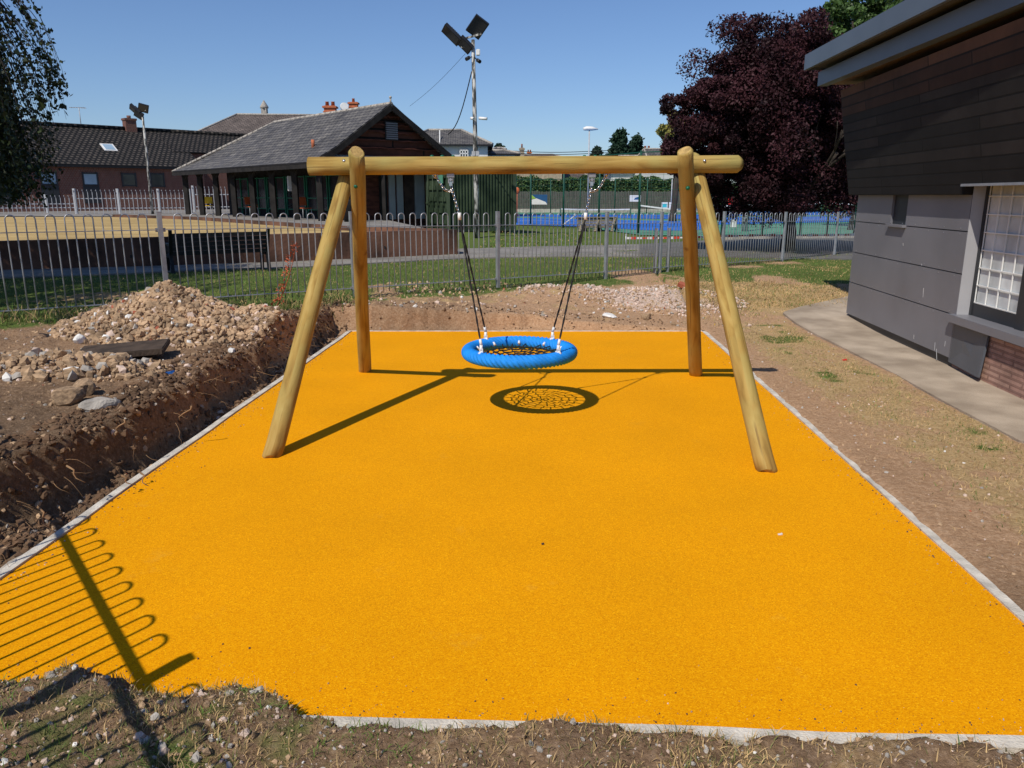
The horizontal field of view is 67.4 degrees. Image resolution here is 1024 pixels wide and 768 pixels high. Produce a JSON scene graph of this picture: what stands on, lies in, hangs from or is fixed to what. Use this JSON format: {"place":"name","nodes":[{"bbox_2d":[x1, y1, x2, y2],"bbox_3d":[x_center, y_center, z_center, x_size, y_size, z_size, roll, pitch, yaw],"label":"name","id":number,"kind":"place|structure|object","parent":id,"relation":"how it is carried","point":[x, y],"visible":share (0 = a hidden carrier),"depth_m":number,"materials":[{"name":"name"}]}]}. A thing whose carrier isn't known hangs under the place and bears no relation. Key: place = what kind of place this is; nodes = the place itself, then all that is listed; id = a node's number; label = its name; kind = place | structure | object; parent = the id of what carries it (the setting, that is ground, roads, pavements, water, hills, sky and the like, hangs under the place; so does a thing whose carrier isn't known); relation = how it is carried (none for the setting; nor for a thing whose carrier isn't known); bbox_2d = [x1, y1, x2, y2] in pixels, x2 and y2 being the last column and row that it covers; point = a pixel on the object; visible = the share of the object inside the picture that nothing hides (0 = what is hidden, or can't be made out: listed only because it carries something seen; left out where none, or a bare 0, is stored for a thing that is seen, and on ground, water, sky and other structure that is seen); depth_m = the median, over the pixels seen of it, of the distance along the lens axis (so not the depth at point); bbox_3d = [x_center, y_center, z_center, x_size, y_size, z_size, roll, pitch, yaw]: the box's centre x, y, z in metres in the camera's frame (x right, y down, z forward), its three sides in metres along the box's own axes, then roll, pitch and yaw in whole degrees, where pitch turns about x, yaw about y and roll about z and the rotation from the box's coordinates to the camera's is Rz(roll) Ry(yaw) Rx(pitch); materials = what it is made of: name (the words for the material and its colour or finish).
{"place":"outdoors","nodes":[
{"label":"outdoors","id":0,"kind":"place"},
{"bbox_2d":[0,209,420,227],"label":"terrace","id":1,"kind":"structure","parent":0,"point":[183,213],"depth_m":38.87,"materials":[{"name":"concrete"}]},
{"bbox_2d":[3,194,74,212],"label":"palisade fence","id":2,"kind":"object","parent":1,"relation":"on","point":[46,203],"visible":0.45,"depth_m":44.13,"materials":[{"name":"metal"}]},
{"bbox_2d":[0,107,246,211],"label":"brick building","id":3,"kind":"structure","parent":1,"relation":"on","point":[98,158],"depth_m":53.12,"materials":[{"name":"brown brick"}]},
{"bbox_2d":[40,171,59,202],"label":"window","id":4,"kind":"structure","parent":3,"relation":"in","point":[56,193],"depth_m":49.23,"materials":[{"name":"glass"}]},
{"bbox_2d":[81,172,100,202],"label":"window","id":5,"kind":"structure","parent":3,"relation":"in","point":[90,180],"depth_m":50.78,"materials":[{"name":"glass"}]},
{"bbox_2d":[121,173,136,186],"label":"window","id":6,"kind":"structure","parent":3,"relation":"in","point":[128,179],"depth_m":52.31,"materials":[{"name":"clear glass"}]},
{"bbox_2d":[150,173,165,187],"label":"window","id":7,"kind":"structure","parent":3,"relation":"in","point":[157,179],"depth_m":53.61,"materials":[{"name":"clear glass"}]},
{"bbox_2d":[72,188,192,213],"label":"palisade fence","id":8,"kind":"object","parent":1,"relation":"on","point":[158,198],"visible":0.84,"depth_m":42.81,"materials":[{"name":"metal"}]},
{"bbox_2d":[129,103,153,213],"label":"floodlight pole","id":9,"kind":"object","parent":1,"relation":"on","point":[139,110],"visible":0.98,"depth_m":40.90,"materials":[{"name":"metal"}]},
{"bbox_2d":[0,217,348,240],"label":"bowling green","id":10,"kind":"object","parent":1,"relation":"on","point":[69,221],"visible":0.6,"depth_m":24.89,"materials":[{"name":"plant"}]},
{"bbox_2d":[112,214,447,231],"bbox_3d":[-10.527,-6.166,29.188,1.265,0.160,24.201,-13,19,-42],"label":"border board","id":11,"kind":"object","parent":10,"relation":"on","point":[290,224],"visible":0.34,"depth_m":27.01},
{"bbox_2d":[204,197,213,213],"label":"stacking chair","id":12,"kind":"object","parent":1,"relation":"on","point":[208,200],"visible":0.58,"depth_m":41.08,"materials":[{"name":"yellow plastic"}]},
{"bbox_2d":[191,186,228,211],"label":"palisade fence","id":13,"kind":"object","parent":1,"relation":"on","point":[193,199],"visible":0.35,"depth_m":47.78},
{"bbox_2d":[299,197,312,218],"bbox_3d":[-8.940,-7.578,33.068,0.511,0.918,0.485,13,19,43],"label":"stacking chair","id":14,"kind":"object","parent":1,"relation":"on","point":[302,200],"visible":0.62,"depth_m":33.14,"materials":[{"name":"orange plastic"}]},
{"bbox_2d":[172,96,451,227],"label":"pavilion","id":15,"kind":"structure","parent":1,"relation":"on","point":[258,166],"depth_m":33.16,"materials":[{"name":"tile"}]},
{"bbox_2d":[236,178,250,214],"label":"window","id":16,"kind":"structure","parent":15,"relation":"in","point":[242,185],"depth_m":40.22,"materials":[{"name":"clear glass"}]},
{"bbox_2d":[255,177,267,215],"bbox_3d":[-12.831,-9.488,38.864,0.085,1.867,1.960,-12,18,-40],"label":"window","id":17,"kind":"structure","parent":15,"relation":"in","point":[260,183],"depth_m":38.54,"materials":[{"name":"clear glass"}]},
{"bbox_2d":[266,176,286,215],"bbox_3d":[-11.443,-9.112,37.333,0.085,1.867,1.960,-12,18,-40],"label":"window","id":18,"kind":"structure","parent":15,"relation":"in","point":[280,181],"depth_m":37.03,"materials":[{"name":"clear glass"}]},
{"bbox_2d":[287,176,291,190],"bbox_3d":[-9.353,-8.435,32.330,0.220,0.620,0.050,-12,18,-40],"label":"veranda lamp","id":19,"kind":"object","parent":15,"relation":"hanging from","point":[289,185],"visible":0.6,"depth_m":32.29,"materials":[{"name":"white plastic"}]},
{"bbox_2d":[285,175,306,217],"bbox_3d":[-10.056,-8.737,35.802,0.085,1.867,1.960,-12,18,-40],"label":"window","id":20,"kind":"structure","parent":15,"relation":"in","point":[301,179],"depth_m":35.49,"materials":[{"name":"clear glass"}]},
{"bbox_2d":[305,175,329,217],"bbox_3d":[-8.669,-8.362,34.270,0.085,1.867,1.960,-12,18,-40],"label":"window","id":21,"kind":"structure","parent":15,"relation":"in","point":[311,192],"depth_m":34.46,"materials":[{"name":"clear glass"}]},
{"bbox_2d":[328,175,349,204],"bbox_3d":[-7.282,-7.987,32.739,0.085,1.867,1.960,-12,18,-40],"label":"window","id":22,"kind":"structure","parent":15,"relation":"in","point":[332,179],"depth_m":33.18,"materials":[{"name":"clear glass"}]},
{"bbox_2d":[388,175,395,218],"bbox_3d":[-5.065,-8.014,32.325,0.300,2.116,0.080,-12,18,-40],"label":"door panel","id":23,"kind":"structure","parent":15,"relation":"in","point":[391,178],"depth_m":32.31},
{"bbox_2d":[396,175,403,218],"bbox_3d":[-4.764,-8.077,32.581,0.300,2.116,0.080,-12,18,-40],"label":"door panel","id":24,"kind":"structure","parent":15,"relation":"in","point":[399,178],"depth_m":32.56,"materials":[{"name":"wood"}]},
{"bbox_2d":[403,175,414,218],"bbox_3d":[-4.418,-8.149,32.875,0.480,2.116,0.080,-12,18,-40],"label":"door","id":25,"kind":"structure","parent":15,"relation":"in","point":[408,180],"depth_m":32.86,"materials":[{"name":"black"}]},
{"bbox_2d":[414,175,424,218],"bbox_3d":[-4.010,-8.235,33.226,0.490,2.116,0.080,-12,18,-40],"label":"door panel","id":26,"kind":"structure","parent":15,"relation":"in","point":[419,195],"depth_m":33.21,"materials":[{"name":"wood"}]},
{"bbox_2d":[197,100,311,133],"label":"hipped building","id":27,"kind":"structure","parent":0,"point":[247,123],"depth_m":71.70,"materials":[{"name":"grey tile"}]},
{"bbox_2d":[0,244,639,279],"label":"park path","id":28,"kind":"structure","parent":0,"point":[156,269],"depth_m":18.01,"materials":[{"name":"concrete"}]},
{"bbox_2d":[165,229,270,273],"bbox_3d":[-5.837,-2.626,15.290,1.900,0.938,0.713,-9,16,-32],"label":"park bench","id":29,"kind":"object","parent":28,"relation":"on","point":[171,252],"visible":0.75,"depth_m":15.03,"materials":[{"name":"black paint"}]},
{"bbox_2d":[322,98,359,111],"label":"victorian house","id":30,"kind":"structure","parent":0,"point":[327,107],"depth_m":56.51,"materials":[{"name":"brick"}]},
{"bbox_2d":[344,193,350,221],"bbox_3d":[-6.193,-6.800,29.422,0.660,1.140,0.660,0,14,0],"label":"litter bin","id":31,"kind":"object","parent":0,"point":[346,217],"visible":0.18,"depth_m":29.20,"materials":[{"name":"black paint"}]},
{"bbox_2d":[0,0,865,182],"label":"sky","id":32,"kind":"structure","parent":0,"point":[548,71],"materials":[{"name":"blue"}]},
{"bbox_2d":[0,216,1023,767],"bbox_3d":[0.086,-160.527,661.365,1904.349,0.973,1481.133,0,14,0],"label":"ground","id":33,"kind":"structure","parent":0,"point":[974,530],"depth_m":5.44,"materials":[{"name":"soil"}]},
{"bbox_2d":[0,0,72,212],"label":"weeping birch","id":34,"kind":"object","parent":33,"relation":"on","point":[14,180],"visible":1,"depth_m":12.07,"materials":[{"name":"green plant"}]},
{"bbox_2d":[51,386,85,405],"bbox_3d":[-3.334,0.098,5.783,0.223,0.152,0.172,-7,16,-27],"label":"stone","id":35,"kind":"object","parent":33,"relation":"on","point":[67,395],"visible":0.98,"depth_m":5.72,"materials":[{"name":"stone"}]},
{"bbox_2d":[73,334,85,343],"bbox_3d":[-4.450,-0.461,7.889,0.095,0.108,0.124,4,14,17],"label":"stone","id":36,"kind":"object","parent":33,"relation":"on","point":[79,338],"visible":1,"depth_m":7.86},
{"bbox_2d":[0,347,167,382],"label":"rubble","id":37,"kind":"object","parent":33,"relation":"on","point":[125,366],"visible":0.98,"depth_m":6.57,"materials":[{"name":"beige stone"}]},
{"bbox_2d":[73,378,95,396],"bbox_3d":[-3.340,0.035,5.998,0.163,0.153,0.176,-9,16,-32],"label":"stone","id":38,"kind":"object","parent":33,"relation":"on","point":[88,385],"visible":0.67,"depth_m":5.96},
{"bbox_2d":[78,396,120,410],"bbox_3d":[-3.040,0.158,5.675,0.287,0.118,0.126,-10,17,-35],"label":"stone","id":39,"kind":"object","parent":33,"relation":"on","point":[100,402],"visible":0.73,"depth_m":5.63,"materials":[{"name":"stone"}]},
{"bbox_2d":[80,339,169,356],"bbox_3d":[-3.723,-0.323,7.350,0.780,0.060,0.420,-6,18,-13],"label":"flat slab","id":40,"kind":"object","parent":33,"relation":"on","point":[146,348],"visible":0.66,"depth_m":7.32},
{"bbox_2d":[0,310,338,566],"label":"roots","id":41,"kind":"object","parent":33,"relation":"on","point":[73,472],"visible":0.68,"depth_m":5.25,"materials":[{"name":"plant"}]},
{"bbox_2d":[0,330,351,579],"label":"kerb","id":42,"kind":"structure","parent":33,"relation":"on","point":[54,537],"depth_m":5.03,"materials":[{"name":"concrete"}]},
{"bbox_2d":[0,286,354,326],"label":"weeds","id":43,"kind":"object","parent":33,"relation":"on","point":[62,310],"visible":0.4,"depth_m":9.31,"materials":[{"name":"plant"}]},
{"bbox_2d":[47,279,319,372],"bbox_3d":[-3.553,-0.658,8.748,3.239,1.046,1.969,0,14,0],"label":"rubble","id":44,"kind":"object","parent":33,"relation":"on","point":[225,318],"visible":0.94,"depth_m":8.37,"materials":[{"name":"beige stone"}]},
{"bbox_2d":[0,227,457,269],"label":"retaining wall","id":45,"kind":"structure","parent":33,"relation":"on","point":[54,252],"depth_m":17.12,"materials":[{"name":"black paint"}]},
{"bbox_2d":[270,241,297,305],"bbox_3d":[-3.028,-1.427,10.249,0.435,0.953,0.168,-3,14,-11],"label":"dead weed","id":46,"kind":"object","parent":33,"relation":"on","point":[286,273],"visible":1,"depth_m":10.25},
{"bbox_2d":[0,300,664,567],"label":"soil clods","id":47,"kind":"object","parent":33,"relation":"on","point":[16,442],"visible":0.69,"depth_m":5.63,"materials":[{"name":"brown soil"}]},
{"bbox_2d":[0,254,850,345],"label":"grass","id":48,"kind":"structure","parent":33,"relation":"on","point":[477,278],"depth_m":14.70,"materials":[{"name":"plant"}]},
{"bbox_2d":[0,211,857,316],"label":"bow top railing","id":49,"kind":"object","parent":33,"relation":"on","point":[160,229],"visible":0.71,"depth_m":12.34,"materials":[{"name":"metal"}]},
{"bbox_2d":[627,233,853,238],"bbox_3d":[8.253,-4.474,23.096,9.844,0.196,0.014,-1,14,-6],"label":"barrier tape","id":50,"kind":"object","parent":49,"relation":"attached to","point":[749,235],"visible":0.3,"depth_m":22.99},
{"bbox_2d":[423,129,493,155],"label":"white house","id":51,"kind":"structure","parent":33,"relation":"on","point":[457,142],"depth_m":54.83,"materials":[{"name":"stone"}]},
{"bbox_2d":[441,13,488,237],"bbox_3d":[-1.617,-8.990,27.249,1.671,7.597,0.550,0,14,0],"label":"floodlight mast","id":52,"kind":"object","parent":33,"relation":"on","point":[478,25],"visible":0.99,"depth_m":26.62,"materials":[{"name":"metal"}]},
{"bbox_2d":[448,71,471,134],"bbox_3d":[-2.054,-10.716,29.605,0.038,1.721,5.548,-3,14,-13],"label":"cable","id":53,"kind":"object","parent":52,"relation":"hanging from","point":[463,104],"visible":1,"depth_m":28.68,"materials":[{"name":"black rubber"}]},
{"bbox_2d":[426,174,515,233],"bbox_3d":[-1.728,-7.638,31.944,3.177,2.785,2.389,-7,15,-26],"label":"shipping container","id":54,"kind":"object","parent":33,"relation":"on","point":[497,192],"visible":0.49,"depth_m":31.13,"materials":[{"name":"green metal"}]},
{"bbox_2d":[426,175,436,227],"bbox_3d":[-3.325,-7.673,31.738,0.108,2.380,1.102,-7,15,-26],"label":"door","id":55,"kind":"structure","parent":54,"relation":"in","point":[431,182],"depth_m":31.72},
{"bbox_2d":[435,174,446,227],"bbox_3d":[-2.844,-7.451,30.831,0.108,2.380,1.102,-7,15,-26],"label":"door","id":56,"kind":"structure","parent":54,"relation":"in","point":[441,194],"depth_m":30.86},
{"bbox_2d":[488,149,520,155],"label":"white annexe","id":57,"kind":"structure","parent":33,"relation":"on","point":[499,152],"depth_m":57.05,"materials":[{"name":"stone"}]},
{"bbox_2d":[0,331,1023,734],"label":"play surface","id":58,"kind":"object","parent":33,"relation":"on","point":[388,525],"visible":0.88,"depth_m":3.92,"materials":[{"name":"rubber"}]},
{"bbox_2d":[1,334,1023,734],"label":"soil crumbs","id":59,"kind":"object","parent":58,"relation":"on","point":[475,700],"visible":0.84,"depth_m":3.23,"materials":[{"name":"brown soil"}]},
{"bbox_2d":[262,146,777,472],"bbox_3d":[0.089,-0.830,6.609,3.700,2.299,3.065,1,14,4],"label":"swing frame","id":60,"kind":"object","parent":58,"relation":"on","point":[689,166],"visible":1,"depth_m":6.33,"materials":[{"name":"brown wood"}]},
{"bbox_2d":[433,173,608,369],"bbox_3d":[0.090,-0.998,6.585,1.101,1.574,1.036,-12,18,-41],"label":"basket swing","id":61,"kind":"object","parent":60,"relation":"hanging from","point":[563,352],"visible":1,"depth_m":6.46,"materials":[{"name":"blue plastic"}]},
{"bbox_2d":[0,660,1023,767],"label":"straw litter","id":62,"kind":"object","parent":33,"relation":"on","point":[215,731],"visible":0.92,"depth_m":2.54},
{"bbox_2d":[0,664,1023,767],"bbox_3d":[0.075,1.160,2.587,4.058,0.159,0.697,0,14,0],"label":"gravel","id":63,"kind":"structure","parent":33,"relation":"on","point":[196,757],"depth_m":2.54,"materials":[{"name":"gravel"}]},
{"bbox_2d":[0,280,1023,578],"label":"pebbles","id":64,"kind":"object","parent":33,"relation":"on","point":[544,314],"visible":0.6,"depth_m":9.46,"materials":[{"name":"beige stone"}]},
{"bbox_2d":[353,330,703,330],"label":"kerb","id":65,"kind":"structure","parent":33,"relation":"on","point":[542,330],"depth_m":10.80,"materials":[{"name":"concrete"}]},
{"bbox_2d":[517,144,561,180],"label":"stone lodge","id":66,"kind":"structure","parent":33,"relation":"on","point":[554,176],"depth_m":86.91,"materials":[{"name":"brown stone"}]},
{"bbox_2d":[562,174,586,177],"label":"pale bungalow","id":67,"kind":"object","parent":33,"relation":"on","point":[571,175],"visible":0.02,"depth_m":90.42,"materials":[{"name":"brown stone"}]},
{"bbox_2d":[587,145,603,177],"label":"conifer","id":68,"kind":"object","parent":33,"relation":"on","point":[596,149],"visible":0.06,"depth_m":99.31,"materials":[{"name":"green plant"}]},
{"bbox_2d":[576,217,616,231],"bbox_3d":[3.852,-7.146,34.390,1.960,0.676,0.971,0,14,0],"label":"wooden bench","id":69,"kind":"object","parent":33,"relation":"on","point":[602,219],"visible":0.56,"depth_m":34.17,"materials":[{"name":"grey wood"}]},
{"bbox_2d":[517,175,678,207],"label":"hedge","id":70,"kind":"object","parent":33,"relation":"on","point":[607,185],"visible":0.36,"depth_m":75.15,"materials":[{"name":"green plant"}]},
{"bbox_2d":[605,127,637,155],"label":"conifer","id":71,"kind":"object","parent":33,"relation":"on","point":[618,140],"visible":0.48,"depth_m":99.54,"materials":[{"name":"green plant"}]},
{"bbox_2d":[507,283,747,315],"bbox_3d":[1.889,-1.405,12.670,3.934,0.449,2.105,0,14,0],"label":"rubble","id":72,"kind":"object","parent":33,"relation":"on","point":[635,291],"visible":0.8,"depth_m":12.45,"materials":[{"name":"beige stone"}]},
{"bbox_2d":[628,132,644,154],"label":"conifer","id":73,"kind":"object","parent":33,"relation":"on","point":[636,142],"visible":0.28,"depth_m":102.76,"materials":[{"name":"green plant"}]},
{"bbox_2d":[447,231,837,254],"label":"grass","id":74,"kind":"structure","parent":33,"relation":"on","point":[530,237],"depth_m":26.41,"materials":[{"name":"plant"}]},
{"bbox_2d":[634,148,672,180],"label":"grey roof house","id":75,"kind":"structure","parent":33,"relation":"on","point":[662,175],"depth_m":84.91,"materials":[{"name":"stone"}]},
{"bbox_2d":[653,228,657,272],"bbox_3d":[2.933,-2.719,15.700,0.064,0.910,0.073,0,14,0],"label":"short post","id":76,"kind":"object","parent":33,"relation":"on","point":[655,265],"visible":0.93,"depth_m":15.67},
{"bbox_2d":[301,715,1023,753],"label":"kerb","id":77,"kind":"structure","parent":33,"relation":"on","point":[1013,744],"depth_m":2.71,"materials":[{"name":"concrete"}]},
{"bbox_2d":[665,228,670,271],"bbox_3d":[3.238,-2.779,15.942,0.064,0.910,0.073,0,14,0],"label":"short post","id":78,"kind":"object","parent":33,"relation":"on","point":[668,252],"visible":0.9,"depth_m":15.92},
{"bbox_2d":[655,109,701,220],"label":"yellow tree","id":79,"kind":"object","parent":33,"relation":"on","point":[662,130],"visible":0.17,"depth_m":46.31,"materials":[{"name":"green plant"}]},
{"bbox_2d":[517,213,852,235],"bbox_3d":[21.162,-12.187,56.131,43.712,0.001,55.850,0,14,0],"label":"tennis court","id":80,"kind":"object","parent":33,"relation":"on","point":[678,232],"visible":0.25,"depth_m":36.80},
{"bbox_2d":[517,215,697,218],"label":"court playing area","id":81,"kind":"object","parent":80,"relation":"on","point":[634,216],"visible":0.33,"depth_m":57.87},
{"bbox_2d":[583,126,597,215],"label":"street lamp","id":82,"kind":"object","parent":81,"relation":"on","point":[589,128],"visible":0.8,"depth_m":57.27,"materials":[{"name":"white metal"}]},
{"bbox_2d":[560,208,630,215],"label":"tennis net","id":83,"kind":"object","parent":81,"relation":"on","point":[626,211],"visible":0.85,"depth_m":58.52,"materials":[{"name":"fabric"}]},
{"bbox_2d":[516,218,700,229],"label":"court playing area","id":84,"kind":"object","parent":80,"relation":"on","point":[520,222],"visible":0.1,"depth_m":43.22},
{"bbox_2d":[517,191,713,212],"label":"board fence","id":85,"kind":"object","parent":80,"relation":"on","point":[525,195],"visible":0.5,"depth_m":71.98,"materials":[{"name":"wood"}]},
{"bbox_2d":[630,195,640,201],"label":"notice","id":86,"kind":"object","parent":85,"relation":"attached to","point":[633,198],"visible":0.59,"depth_m":58.31,"materials":[{"name":"white paint"}]},
{"bbox_2d":[517,178,816,212],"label":"court fence","id":87,"kind":"object","parent":80,"relation":"on","point":[580,179],"visible":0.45,"depth_m":67.99,"materials":[{"name":"metal"}]},
{"bbox_2d":[516,150,857,234],"bbox_3d":[4.950,-8.711,35.239,4.526,3.450,20.256,-11,18,-38],"label":"court fence","id":88,"kind":"object","parent":80,"relation":"on","point":[639,197],"visible":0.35,"depth_m":33.50,"materials":[{"name":"metal"}]},
{"bbox_2d":[532,195,546,203],"bbox_3d":[1.429,-9.582,39.891,0.802,0.511,0.079,0,14,0],"label":"banner","id":89,"kind":"object","parent":88,"relation":"attached to","point":[539,199],"visible":1,"depth_m":39.86,"materials":[{"name":"white paint"}]},
{"bbox_2d":[518,150,607,152],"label":"cable","id":90,"kind":"object","parent":88,"relation":"attached to","point":[559,152],"visible":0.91,"depth_m":81.46,"materials":[{"name":"black rubber"}]},
{"bbox_2d":[521,152,607,154],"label":"cable","id":91,"kind":"object","parent":88,"relation":"attached to","point":[560,154],"visible":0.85,"depth_m":81.51,"materials":[{"name":"black rubber"}]},
{"bbox_2d":[640,205,736,217],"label":"tennis net","id":92,"kind":"object","parent":80,"relation":"on","point":[644,206],"visible":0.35,"depth_m":50.69,"materials":[{"name":"fabric"}]},
{"bbox_2d":[719,216,848,224],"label":"court playing area","id":93,"kind":"object","parent":80,"relation":"on","point":[805,218],"visible":0.17,"depth_m":50.53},
{"bbox_2d":[651,264,850,319],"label":"dry grass","id":94,"kind":"structure","parent":33,"relation":"on","point":[770,290],"depth_m":13.43,"materials":[{"name":"plant"}]},
{"bbox_2d":[659,5,857,250],"bbox_3d":[7.400,-6.834,21.302,6.096,6.538,6.616,9,17,34],"label":"plum tree","id":95,"kind":"object","parent":33,"relation":"on","point":[769,113],"visible":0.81,"depth_m":19.78,"materials":[{"name":"purple plant"}]},
{"bbox_2d":[718,187,845,211],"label":"hedge","id":96,"kind":"object","parent":33,"relation":"on","point":[809,208],"depth_m":75.65,"materials":[{"name":"green plant"}]},
{"bbox_2d":[808,0,903,229],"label":"green tree","id":97,"kind":"object","parent":33,"relation":"on","point":[845,16],"visible":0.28,"depth_m":32.28,"materials":[{"name":"green plant"}]},
{"bbox_2d":[702,330,1023,623],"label":"kerb","id":98,"kind":"structure","parent":33,"relation":"on","point":[1001,597],"depth_m":4.45,"materials":[{"name":"concrete"}]},
{"bbox_2d":[746,326,1021,459],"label":"grass","id":99,"kind":"structure","parent":33,"relation":"on","point":[964,430],"depth_m":8.03,"materials":[{"name":"plant"}]},
{"bbox_2d":[804,0,1023,399],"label":"clubhouse","id":100,"kind":"structure","parent":33,"relation":"on","point":[932,101],"depth_m":8.35,"materials":[{"name":"grey wood"}]},
{"bbox_2d":[968,185,1023,330],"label":"window","id":101,"kind":"structure","parent":100,"relation":"in","point":[997,295],"depth_m":7.70,"materials":[{"name":"white glass"}]},
{"bbox_2d":[606,146,649,180],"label":"white house","id":102,"kind":"structure","parent":0,"point":[621,175],"depth_m":88.84,"materials":[{"name":"stone"}]},
{"bbox_2d":[640,238,852,259],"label":"road","id":103,"kind":"structure","parent":0,"point":[848,256],"depth_m":22.34,"materials":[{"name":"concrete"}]},
{"bbox_2d":[725,236,853,239],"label":"kerb","id":104,"kind":"structure","parent":103,"relation":"on","point":[760,237],"depth_m":28.01,"materials":[{"name":"concrete"}]},
{"bbox_2d":[669,280,1023,586],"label":"dry grass","id":105,"kind":"structure","parent":0,"point":[875,399],"depth_m":7.09,"materials":[{"name":"plant"}]},
{"bbox_2d":[783,296,1023,443],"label":"concrete path","id":106,"kind":"structure","parent":0,"point":[992,407],"depth_m":8.34,"materials":[{"name":"concrete"}]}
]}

